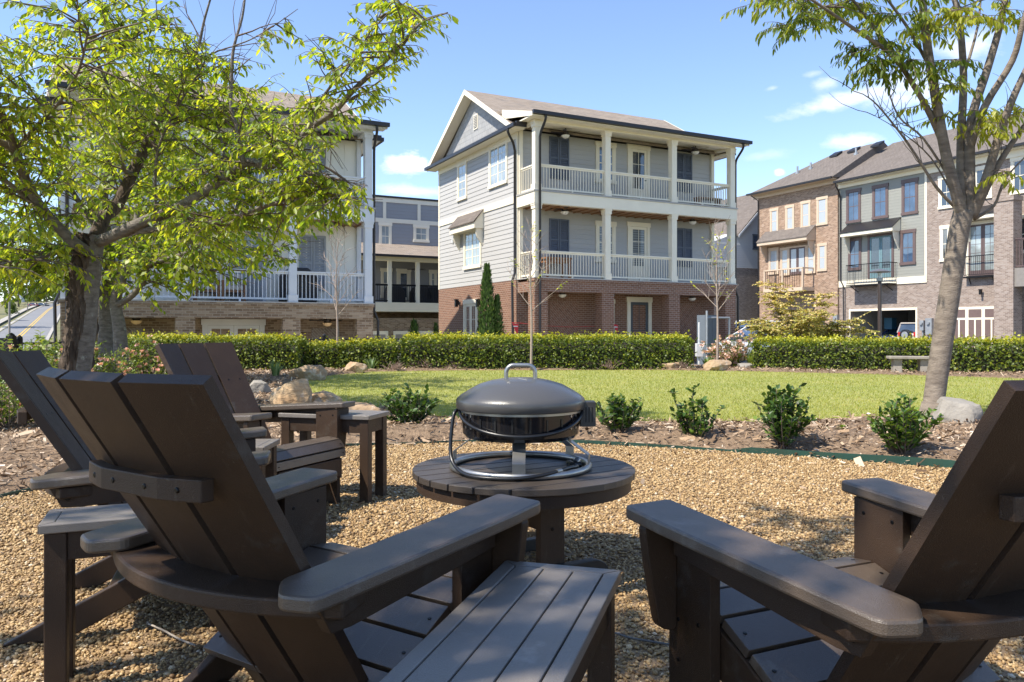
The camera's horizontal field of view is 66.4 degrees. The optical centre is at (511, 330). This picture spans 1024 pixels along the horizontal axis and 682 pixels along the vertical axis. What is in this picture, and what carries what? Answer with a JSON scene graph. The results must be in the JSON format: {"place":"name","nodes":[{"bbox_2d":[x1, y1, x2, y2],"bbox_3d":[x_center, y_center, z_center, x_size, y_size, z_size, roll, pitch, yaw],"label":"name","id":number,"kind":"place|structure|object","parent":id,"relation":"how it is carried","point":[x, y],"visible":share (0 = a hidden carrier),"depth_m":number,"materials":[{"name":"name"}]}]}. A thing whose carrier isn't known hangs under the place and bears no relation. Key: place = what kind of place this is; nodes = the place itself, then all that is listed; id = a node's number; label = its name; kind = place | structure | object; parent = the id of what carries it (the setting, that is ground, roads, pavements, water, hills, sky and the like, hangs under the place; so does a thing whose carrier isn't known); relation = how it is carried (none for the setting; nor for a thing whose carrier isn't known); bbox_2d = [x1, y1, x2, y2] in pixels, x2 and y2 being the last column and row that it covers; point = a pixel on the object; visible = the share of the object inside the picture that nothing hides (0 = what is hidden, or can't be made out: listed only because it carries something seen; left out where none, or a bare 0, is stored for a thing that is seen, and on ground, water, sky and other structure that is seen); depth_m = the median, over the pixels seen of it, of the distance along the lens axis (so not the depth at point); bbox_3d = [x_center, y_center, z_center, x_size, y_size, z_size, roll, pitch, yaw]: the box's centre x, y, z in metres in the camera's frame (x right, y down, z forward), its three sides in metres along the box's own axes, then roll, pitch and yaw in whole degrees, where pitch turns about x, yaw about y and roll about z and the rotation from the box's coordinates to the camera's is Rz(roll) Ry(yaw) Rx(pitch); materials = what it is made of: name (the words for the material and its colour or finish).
{"place":"outdoors","nodes":[
{"label":"outdoors","id":0,"kind":"place"},
{"bbox_2d":[0,303,59,348],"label":"road","id":1,"kind":"structure","parent":0,"point":[44,323],"depth_m":163.43,"materials":[{"name":"asphalt"}]},
{"bbox_2d":[0,302,59,360],"bbox_3d":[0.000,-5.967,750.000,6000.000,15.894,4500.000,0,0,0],"label":"ground","id":2,"kind":"structure","parent":0,"point":[3,313],"depth_m":216.91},
{"bbox_2d":[0,333,16,383],"bbox_3d":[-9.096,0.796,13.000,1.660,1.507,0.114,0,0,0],"label":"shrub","id":3,"kind":"object","parent":2,"relation":"on","point":[13,337],"visible":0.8,"depth_m":12.98,"materials":[{"name":"green plant"}]},
{"bbox_2d":[0,281,59,301],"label":"hill wood","id":4,"kind":"object","parent":2,"relation":"on","point":[38,300],"visible":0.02,"depth_m":400.73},
{"bbox_2d":[39,63,389,370],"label":"porch house","id":5,"kind":"structure","parent":2,"relation":"on","point":[263,309],"depth_m":24.22,"materials":[{"name":"beige brick"}]},
{"bbox_2d":[193,273,223,300],"bbox_3d":[-9.008,-1.275,23.205,0.800,0.850,0.720,0,0,-27],"label":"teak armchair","id":6,"kind":"object","parent":5,"relation":"on","point":[210,290],"visible":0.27,"depth_m":23.05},
{"bbox_2d":[215,274,245,300],"bbox_3d":[-8.460,-1.275,23.486,0.800,0.850,0.720,0,0,-27],"label":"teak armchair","id":7,"kind":"object","parent":5,"relation":"on","point":[231,288],"visible":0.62,"depth_m":23.33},
{"bbox_2d":[201,319,265,343],"bbox_3d":[-8.527,0.805,23.974,1.880,2.290,0.090,0,0,-27],"label":"door","id":8,"kind":"structure","parent":5,"relation":"in","point":[207,324],"depth_m":23.95,"materials":[{"name":"white wood"}]},
{"bbox_2d":[226,229,266,301],"bbox_3d":[-8.201,-2.000,24.142,1.260,2.300,0.090,0,0,-27],"label":"door","id":9,"kind":"structure","parent":5,"relation":"in","point":[261,263],"depth_m":24.24,"materials":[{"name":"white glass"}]},
{"bbox_2d":[361,194,438,364],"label":"back house","id":10,"kind":"structure","parent":2,"relation":"on","point":[406,233],"depth_m":44.22,"materials":[{"name":"blue"}]},
{"bbox_2d":[378,222,391,243],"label":"window","id":11,"kind":"structure","parent":10,"relation":"in","point":[385,228],"depth_m":44.28,"materials":[{"name":"white glass"}]},
{"bbox_2d":[384,286,405,302],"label":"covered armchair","id":12,"kind":"object","parent":10,"relation":"on","point":[396,292],"visible":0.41,"depth_m":43.24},
{"bbox_2d":[373,331,432,364],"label":"garage door","id":13,"kind":"structure","parent":10,"relation":"in","point":[383,334],"depth_m":42.43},
{"bbox_2d":[396,268,410,302],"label":"door","id":14,"kind":"structure","parent":10,"relation":"in","point":[404,276],"depth_m":44.80,"materials":[{"name":"white wood"}]},
{"bbox_2d":[409,287,431,302],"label":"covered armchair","id":15,"kind":"object","parent":10,"relation":"on","point":[423,294],"visible":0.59,"depth_m":43.91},
{"bbox_2d":[413,224,429,242],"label":"window","id":16,"kind":"structure","parent":10,"relation":"in","point":[420,232],"depth_m":45.24,"materials":[{"name":"white glass"}]},
{"bbox_2d":[475,262,497,343],"bbox_3d":[-0.843,-0.482,26.010,0.834,3.564,0.860,0,0,0],"label":"conifer","id":17,"kind":"object","parent":2,"relation":"on","point":[486,299],"visible":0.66,"depth_m":25.84,"materials":[{"name":"green plant"}]},
{"bbox_2d":[493,293,504,343],"bbox_3d":[-0.530,0.024,26.325,0.692,2.553,0.688,0,0,0],"label":"conifer","id":18,"kind":"object","parent":2,"relation":"on","point":[499,313],"visible":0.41,"depth_m":26.18,"materials":[{"name":"green plant"}]},
{"bbox_2d":[0,364,1023,559],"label":"mulch bed","id":19,"kind":"object","parent":2,"relation":"on","point":[458,434],"visible":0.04,"depth_m":6.50,"materials":[{"name":"brown wood"}]},
{"bbox_2d":[0,376,33,429],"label":"azalea","id":20,"kind":"object","parent":19,"relation":"on","point":[16,404],"visible":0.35,"depth_m":7.14,"materials":[{"name":"green plant"}]},
{"bbox_2d":[0,330,62,367],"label":"azalea","id":21,"kind":"object","parent":19,"relation":"on","point":[43,341],"visible":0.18,"depth_m":10.48,"materials":[{"name":"green plant"}]},
{"bbox_2d":[91,341,142,375],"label":"azalea","id":22,"kind":"object","parent":19,"relation":"on","point":[103,366],"visible":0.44,"depth_m":11.53,"materials":[{"name":"green plant"}]},
{"bbox_2d":[0,17,259,372],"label":"cherry tree","id":23,"kind":"object","parent":19,"relation":"on","point":[105,333],"visible":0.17,"depth_m":13.59,"materials":[{"name":"green plant"}]},
{"bbox_2d":[104,335,167,373],"bbox_3d":[-5.801,0.524,12.590,1.086,0.903,1.061,0,0,18],"label":"azalea","id":24,"kind":"object","parent":19,"relation":"on","point":[157,368],"visible":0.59,"depth_m":12.50,"materials":[{"name":"green plant"}]},
{"bbox_2d":[0,84,366,374],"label":"cherry tree","id":25,"kind":"object","parent":19,"relation":"on","point":[168,258],"visible":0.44,"depth_m":12.81,"materials":[{"name":"green plant"}]},
{"bbox_2d":[127,329,310,369],"bbox_3d":[-7.027,0.475,18.004,4.654,1.034,1.297,0,0,-3],"label":"hedge","id":26,"kind":"object","parent":19,"relation":"on","point":[252,353],"visible":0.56,"depth_m":17.67,"materials":[{"name":"green plant"}]},
{"bbox_2d":[0,0,458,371],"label":"cherry tree","id":27,"kind":"object","parent":19,"relation":"on","point":[80,323],"visible":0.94,"depth_m":8.07,"materials":[{"name":"green plant"}]},
{"bbox_2d":[250,380,271,393],"bbox_3d":[-3.675,0.859,11.340,0.360,0.273,0.305,0,0,-22],"label":"boulder","id":28,"kind":"object","parent":19,"relation":"on","point":[259,385],"visible":0.58,"depth_m":11.22,"materials":[{"name":"stone"}]},
{"bbox_2d":[269,378,311,403],"bbox_3d":[-2.338,0.754,8.322,0.480,0.492,0.375,0,0,0],"label":"boulder","id":29,"kind":"object","parent":19,"relation":"on","point":[297,391],"visible":0.57,"depth_m":8.16,"materials":[{"name":"stone"}]},
{"bbox_2d":[288,365,327,380],"bbox_3d":[-3.800,0.824,14.578,0.634,0.352,0.428,0,0,17],"label":"boulder","id":30,"kind":"object","parent":19,"relation":"on","point":[313,372],"visible":0.78,"depth_m":14.46,"materials":[{"name":"stone"}]},
{"bbox_2d":[303,336,346,368],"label":"hedge","id":31,"kind":"object","parent":19,"relation":"on","point":[327,356],"visible":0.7,"depth_m":18.23,"materials":[{"name":"green plant"}]},
{"bbox_2d":[312,390,341,402],"bbox_3d":[-2.145,0.840,8.757,0.390,0.321,0.462,0,0,-41],"label":"boulder","id":32,"kind":"object","parent":19,"relation":"on","point":[323,396],"visible":0.28,"depth_m":8.58,"materials":[{"name":"stone"}]},
{"bbox_2d":[312,229,363,344],"bbox_3d":[-4.110,-0.753,18.559,1.297,3.407,1.031,0,0,43],"label":"sapling","id":33,"kind":"object","parent":19,"relation":"on","point":[336,307],"visible":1,"depth_m":18.39,"materials":[{"name":"brown plant"}]},
{"bbox_2d":[335,335,375,367],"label":"hedge","id":34,"kind":"object","parent":19,"relation":"on","point":[353,353],"visible":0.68,"depth_m":18.21,"materials":[{"name":"green plant"}]},
{"bbox_2d":[345,362,367,372],"bbox_3d":[-3.385,0.844,17.078,0.490,0.313,0.326,0,0,19],"label":"boulder","id":35,"kind":"object","parent":19,"relation":"on","point":[357,367],"visible":0.77,"depth_m":16.97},
{"bbox_2d":[348,402,380,410],"bbox_3d":[-1.569,0.870,7.933,0.536,0.261,0.444,0,0,0],"label":"boulder","id":36,"kind":"object","parent":19,"relation":"on","point":[361,406],"visible":0.16,"depth_m":7.84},
{"bbox_2d":[360,335,400,368],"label":"hedge","id":37,"kind":"object","parent":19,"relation":"on","point":[387,351],"visible":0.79,"depth_m":18.22,"materials":[{"name":"green plant"}]},
{"bbox_2d":[380,383,442,423],"bbox_3d":[-0.929,0.716,7.174,0.556,0.458,0.496,0,0,18],"label":"holly shrub","id":38,"kind":"object","parent":19,"relation":"on","point":[401,411],"visible":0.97,"depth_m":7.15,"materials":[{"name":"green plant"}]},
{"bbox_2d":[396,329,697,369],"bbox_3d":[0.802,0.482,18.803,7.189,1.022,1.357,0,0,-1],"label":"hedge","id":39,"kind":"object","parent":19,"relation":"on","point":[481,354],"visible":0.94,"depth_m":18.41,"materials":[{"name":"green plant"}]},
{"bbox_2d":[596,393,643,431],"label":"holly shrub","id":40,"kind":"object","parent":19,"relation":"on","point":[616,410],"visible":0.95,"depth_m":6.71,"materials":[{"name":"green plant"}]},
{"bbox_2d":[667,383,725,436],"bbox_3d":[1.548,0.695,6.537,0.385,0.500,0.400,0,0,-44],"label":"holly shrub","id":41,"kind":"object","parent":19,"relation":"on","point":[689,424],"visible":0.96,"depth_m":6.50,"materials":[{"name":"green plant"}]},
{"bbox_2d":[690,218,738,359],"bbox_3d":[4.916,-0.908,18.919,1.054,3.717,1.212,0,0,-18],"label":"sapling","id":42,"kind":"object","parent":19,"relation":"on","point":[716,305],"visible":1,"depth_m":18.89,"materials":[{"name":"brown plant"}]},
{"bbox_2d":[703,360,731,370],"bbox_3d":[4.768,0.840,18.117,0.599,0.320,0.460,0,0,-23],"label":"boulder","id":43,"kind":"object","parent":19,"relation":"on","point":[715,365],"visible":0.77,"depth_m":17.94,"materials":[{"name":"stone"}]},
{"bbox_2d":[699,330,754,365],"bbox_3d":[5.401,0.485,19.592,1.399,0.981,1.469,0,0,34],"label":"azalea","id":44,"kind":"object","parent":19,"relation":"on","point":[734,351],"visible":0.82,"depth_m":19.47,"materials":[{"name":"pink plant"}]},
{"bbox_2d":[753,383,816,449],"bbox_3d":[2.116,0.672,6.075,0.487,0.545,0.428,0,0,22],"label":"holly shrub","id":45,"kind":"object","parent":19,"relation":"on","point":[789,426],"visible":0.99,"depth_m":6.01,"materials":[{"name":"green plant"}]},
{"bbox_2d":[734,279,879,343],"bbox_3d":[9.089,-0.154,24.221,3.690,2.929,4.170,0,0,39],"label":"maple tree","id":46,"kind":"object","parent":19,"relation":"on","point":[812,323],"visible":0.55,"depth_m":24.00,"materials":[{"name":"beige plant"}]},
{"bbox_2d":[720,0,1023,420],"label":"shade tree","id":47,"kind":"object","parent":19,"relation":"on","point":[968,198],"visible":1,"depth_m":7.84,"materials":[{"name":"green plant"}]},
{"bbox_2d":[747,332,1023,372],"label":"hedge","id":48,"kind":"object","parent":19,"relation":"on","point":[854,354],"visible":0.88,"depth_m":17.57,"materials":[{"name":"green plant"}]},
{"bbox_2d":[867,391,943,454],"bbox_3d":[2.883,0.700,5.780,0.536,0.489,0.440,0,0,-32],"label":"holly shrub","id":49,"kind":"object","parent":19,"relation":"on","point":[903,428],"visible":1,"depth_m":5.71,"materials":[{"name":"green plant"}]},
{"bbox_2d":[886,356,928,372],"bbox_3d":[8.461,0.752,16.625,0.880,0.395,0.380,0,0,14],"label":"stone bench","id":50,"kind":"object","parent":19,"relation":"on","point":[896,362],"visible":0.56,"depth_m":16.52,"materials":[{"name":"concrete"}]},
{"bbox_2d":[932,397,982,423],"bbox_3d":[4.360,0.833,7.696,0.472,0.333,0.362,0,0,35],"label":"boulder","id":51,"kind":"object","parent":19,"relation":"on","point":[954,409],"visible":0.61,"depth_m":7.59,"materials":[{"name":"stone"}]},
{"bbox_2d":[0,441,1023,681],"bbox_3d":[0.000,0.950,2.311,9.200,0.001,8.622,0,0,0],"label":"gravel bed","id":52,"kind":"object","parent":2,"relation":"on","point":[130,657],"visible":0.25,"depth_m":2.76,"materials":[{"name":"gravel"}]},
{"bbox_2d":[37,503,136,681],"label":"side table","id":53,"kind":"object","parent":52,"relation":"on","point":[62,530],"visible":0.44,"depth_m":2.02,"materials":[{"name":"wood"}]},
{"bbox_2d":[0,350,270,645],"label":"adirondack chair","id":54,"kind":"object","parent":52,"relation":"on","point":[68,483],"visible":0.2,"depth_m":2.44,"materials":[{"name":"wood"}]},
{"bbox_2d":[155,342,354,502],"bbox_3d":[-1.408,0.509,4.170,0.874,0.874,0.807,0,0,25],"label":"adirondack chair","id":55,"kind":"object","parent":52,"relation":"on","point":[220,363],"visible":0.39,"depth_m":4.29,"materials":[{"name":"wood"}]},
{"bbox_2d":[256,439,279,477],"bbox_3d":[-1.327,0.726,3.509,0.500,0.440,0.260,0,0,-2],"label":"side table","id":56,"kind":"object","parent":52,"relation":"on","point":[269,469],"visible":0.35,"depth_m":3.58,"materials":[{"name":"wood"}]},
{"bbox_2d":[36,367,539,681],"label":"adirondack chair","id":57,"kind":"object","parent":52,"relation":"on","point":[224,533],"visible":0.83,"depth_m":1.47,"materials":[{"name":"wood"}]},
{"bbox_2d":[278,410,389,502],"bbox_3d":[-1.010,0.706,4.450,0.560,0.480,0.270,0,0,15],"label":"side table","id":58,"kind":"object","parent":52,"relation":"on","point":[365,424],"visible":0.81,"depth_m":4.37,"materials":[{"name":"wood"}]},
{"bbox_2d":[0,440,955,497],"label":"garden edging","id":59,"kind":"object","parent":52,"relation":"on","point":[944,463],"visible":0.52,"depth_m":5.80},
{"bbox_2d":[380,560,620,681],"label":"side table","id":60,"kind":"object","parent":52,"relation":"on","point":[511,621],"visible":1,"depth_m":1.40,"materials":[{"name":"wood"}]},
{"bbox_2d":[412,450,634,568],"bbox_3d":[0.046,0.745,3.100,0.876,0.402,0.868,0,0,-32],"label":"round table","id":61,"kind":"object","parent":52,"relation":"on","point":[604,479],"visible":0.66,"depth_m":2.90,"materials":[{"name":"wood"}]},
{"bbox_2d":[449,363,595,480],"bbox_3d":[0.040,0.337,3.084,0.573,0.414,0.573,0,0,0],"label":"fire bowl","id":62,"kind":"object","parent":61,"relation":"on","point":[518,413],"visible":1,"depth_m":2.90,"materials":[{"name":"metal"}]},
{"bbox_2d":[626,380,1023,681],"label":"adirondack chair","id":63,"kind":"object","parent":52,"relation":"on","point":[938,596],"visible":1,"depth_m":1.43,"materials":[{"name":"wood"}]},
{"bbox_2d":[424,90,752,361],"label":"porch house","id":64,"kind":"structure","parent":2,"relation":"on","point":[625,188],"depth_m":29.89,"materials":[{"name":"wood"}]},
{"bbox_2d":[456,159,466,201],"bbox_3d":[-2.093,-6.208,32.551,0.080,1.601,1.030,0,0,-27],"label":"window","id":65,"kind":"structure","parent":64,"relation":"in","point":[461,167],"depth_m":32.53,"materials":[{"name":"white glass"}]},
{"bbox_2d":[463,299,477,340],"bbox_3d":[-1.694,0.050,31.752,0.090,2.600,1.444,0,0,-27],"label":"door","id":66,"kind":"structure","parent":64,"relation":"in","point":[469,303],"depth_m":31.77,"materials":[{"name":"white metal"}]},
{"bbox_2d":[462,231,481,269],"bbox_3d":[-1.616,-3.308,31.620,0.080,1.650,1.752,0,0,-27],"label":"window","id":67,"kind":"structure","parent":64,"relation":"in","point":[472,254],"depth_m":31.72,"materials":[{"name":"white glass"}]},
{"bbox_2d":[487,137,507,189],"bbox_3d":[-0.545,-6.298,29.529,0.080,1.737,1.616,0,0,-27],"label":"window","id":68,"kind":"structure","parent":64,"relation":"in","point":[497,157],"depth_m":29.50,"materials":[{"name":"white glass"}]},
{"bbox_2d":[541,257,571,277],"bbox_3d":[1.546,-2.220,28.231,1.100,0.760,0.700,0,0,-27],"label":"wooden table","id":69,"kind":"object","parent":64,"relation":"on","point":[561,260],"visible":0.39,"depth_m":28.03,"materials":[{"name":"orange wood"}]},
{"bbox_2d":[595,141,616,183],"bbox_3d":[3.584,-6.385,29.825,0.960,1.570,0.080,0,0,-27],"label":"window","id":70,"kind":"structure","parent":64,"relation":"in","point":[598,144],"depth_m":29.76,"materials":[{"name":"white glass"}]},
{"bbox_2d":[595,220,616,262],"bbox_3d":[3.584,-3.365,29.825,0.960,1.570,0.080,0,0,-27],"label":"window","id":71,"kind":"structure","parent":64,"relation":"in","point":[598,224],"depth_m":29.76,"materials":[{"name":"glass"}]},
{"bbox_2d":[627,143,650,199],"bbox_3d":[4.952,-6.040,30.519,1.110,2.360,0.090,0,0,-27],"label":"door","id":72,"kind":"structure","parent":64,"relation":"in","point":[638,156],"depth_m":30.53,"materials":[{"name":"white glass"}]},
{"bbox_2d":[627,221,650,280],"bbox_3d":[4.952,-3.020,30.519,1.110,2.360,0.090,0,0,-27],"label":"door","id":73,"kind":"structure","parent":64,"relation":"in","point":[638,236],"depth_m":30.54,"materials":[{"name":"white metal"}]},
{"bbox_2d":[626,297,652,343],"bbox_3d":[4.978,-0.020,30.533,1.230,2.540,0.090,0,0,-27],"label":"door","id":74,"kind":"structure","parent":64,"relation":"in","point":[631,301],"depth_m":30.51,"materials":[{"name":"wood"}]},
{"bbox_2d":[714,195,757,320],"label":"gable house","id":75,"kind":"structure","parent":2,"relation":"on","point":[747,246],"depth_m":63.82,"materials":[{"name":"beige brick"}]},
{"bbox_2d":[746,140,886,345],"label":"town house","id":76,"kind":"structure","parent":2,"relation":"on","point":[797,242],"depth_m":56.93,"materials":[{"name":"beige brick"}]},
{"bbox_2d":[768,247,778,274],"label":"window","id":77,"kind":"structure","parent":76,"relation":"in","point":[773,253],"depth_m":59.48,"materials":[{"name":"glass"}]},
{"bbox_2d":[769,207,778,231],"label":"window","id":78,"kind":"structure","parent":76,"relation":"in","point":[774,212],"depth_m":59.39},
{"bbox_2d":[780,247,788,275],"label":"window","id":79,"kind":"structure","parent":76,"relation":"in","point":[784,252],"depth_m":58.47,"materials":[{"name":"glass"}]},
{"bbox_2d":[785,204,794,229],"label":"window","id":80,"kind":"structure","parent":76,"relation":"in","point":[789,209],"depth_m":58.00,"materials":[{"name":"glass"}]},
{"bbox_2d":[788,245,805,274],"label":"door","id":81,"kind":"structure","parent":76,"relation":"in","point":[797,254],"depth_m":57.34,"materials":[{"name":"glass"}]},
{"bbox_2d":[800,200,810,227],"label":"window","id":82,"kind":"structure","parent":76,"relation":"in","point":[805,205],"depth_m":56.68,"materials":[{"name":"glass"}]},
{"bbox_2d":[805,244,815,273],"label":"window","id":83,"kind":"structure","parent":76,"relation":"in","point":[810,258],"depth_m":56.30,"materials":[{"name":"glass"}]},
{"bbox_2d":[816,195,827,225],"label":"window","id":84,"kind":"structure","parent":76,"relation":"in","point":[821,202],"depth_m":55.39,"materials":[{"name":"glass"}]},
{"bbox_2d":[817,242,826,271],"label":"window","id":85,"kind":"structure","parent":76,"relation":"in","point":[821,247],"depth_m":55.39,"materials":[{"name":"glass"}]},
{"bbox_2d":[833,128,1002,346],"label":"town house","id":86,"kind":"structure","parent":2,"relation":"on","point":[883,210],"depth_m":51.30,"materials":[{"name":"grey"}]},
{"bbox_2d":[845,188,860,223],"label":"window","id":87,"kind":"structure","parent":86,"relation":"in","point":[853,196],"depth_m":53.23,"materials":[{"name":"blue glass"}]},
{"bbox_2d":[847,237,861,270],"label":"window","id":88,"kind":"structure","parent":86,"relation":"in","point":[854,257],"depth_m":53.10,"materials":[{"name":"blue glass"}]},
{"bbox_2d":[871,183,888,219],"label":"window","id":89,"kind":"structure","parent":86,"relation":"in","point":[879,192],"depth_m":51.38,"materials":[{"name":"blue glass"}]},
{"bbox_2d":[867,232,893,277],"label":"door","id":90,"kind":"structure","parent":86,"relation":"in","point":[880,247],"depth_m":51.38,"materials":[{"name":"blue glass"}]},
{"bbox_2d":[897,322,914,338],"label":"parked car","id":91,"kind":"object","parent":86,"relation":"in","point":[905,329],"visible":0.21,"depth_m":49.87,"materials":[{"name":"paint"}]},
{"bbox_2d":[899,228,915,264],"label":"window","id":92,"kind":"structure","parent":86,"relation":"in","point":[907,237],"depth_m":49.56,"materials":[{"name":"blue glass"}]},
{"bbox_2d":[901,177,918,215],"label":"window","id":93,"kind":"structure","parent":86,"relation":"in","point":[909,187],"depth_m":49.50,"materials":[{"name":"blue glass"}]},
{"bbox_2d":[919,113,1023,347],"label":"town house","id":94,"kind":"structure","parent":2,"relation":"on","point":[991,302],"depth_m":45.05,"materials":[{"name":"brown"}]},
{"bbox_2d":[939,225,948,261],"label":"window","id":95,"kind":"structure","parent":94,"relation":"in","point":[944,229],"depth_m":47.46,"materials":[{"name":"white glass"}]},
{"bbox_2d":[938,175,952,209],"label":"window","id":96,"kind":"structure","parent":94,"relation":"in","point":[942,203],"depth_m":47.46,"materials":[{"name":"white glass"}]},
{"bbox_2d":[954,306,993,347],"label":"garage door","id":97,"kind":"structure","parent":94,"relation":"in","point":[979,321],"depth_m":45.66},
{"bbox_2d":[966,219,993,275],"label":"door","id":98,"kind":"structure","parent":94,"relation":"in","point":[982,232],"depth_m":45.32,"materials":[{"name":"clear glass"}]},
{"bbox_2d":[975,165,992,198],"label":"window","id":99,"kind":"structure","parent":94,"relation":"in","point":[979,170],"depth_m":45.44,"materials":[{"name":"white glass"}]},
{"bbox_2d":[1010,156,1023,194],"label":"window","id":100,"kind":"structure","parent":94,"relation":"in","point":[1019,170],"depth_m":43.58,"materials":[{"name":"white glass"}]},
{"bbox_2d":[278,268,316,301],"bbox_3d":[-6.658,-1.390,24.331,1.120,1.080,0.600,0,0,-27],"label":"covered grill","id":101,"kind":"object","parent":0,"point":[300,284],"visible":0.46,"depth_m":24.15,"materials":[{"name":"fabric"}]},
{"bbox_2d":[0,0,1023,300],"label":"sky","id":102,"kind":"structure","parent":0,"point":[675,62],"materials":[{"name":"blue"}]},
{"bbox_2d":[284,369,1023,421],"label":"lawn","id":103,"kind":"structure","parent":0,"point":[628,388],"depth_m":12.97,"materials":[{"name":"plant"}]},
{"bbox_2d":[508,217,566,370],"bbox_3d":[0.494,-0.865,17.957,1.340,3.631,0.999,0,0,23],"label":"sapling","id":104,"kind":"object","parent":103,"relation":"on","point":[531,323],"visible":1,"depth_m":18.09,"materials":[{"name":"brown plant"}]},
{"bbox_2d":[719,326,791,355],"bbox_3d":[9.653,0.545,30.007,4.665,1.490,1.864,0,0,-32],"label":"parked car","id":105,"kind":"object","parent":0,"point":[746,332],"visible":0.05,"depth_m":29.61,"materials":[{"name":"paint"}]},
{"label":"driveway","id":106,"kind":"structure","parent":0,"visible":0},
{"bbox_2d":[697,311,729,364],"bbox_3d":[6.351,0.346,24.891,0.990,1.907,0.685,0,0,-27],"label":"utility cabinet","id":107,"kind":"object","parent":106,"relation":"on","point":[708,329],"visible":0.47,"depth_m":24.80,"materials":[{"name":"metal"}]},
{"bbox_2d":[869,269,890,337],"bbox_3d":[12.226,-0.366,26.000,0.680,3.332,0.680,0,0,0],"label":"lamp post","id":108,"kind":"object","parent":106,"relation":"on","point":[879,272],"visible":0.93,"depth_m":25.95,"materials":[{"name":"brown metal"}]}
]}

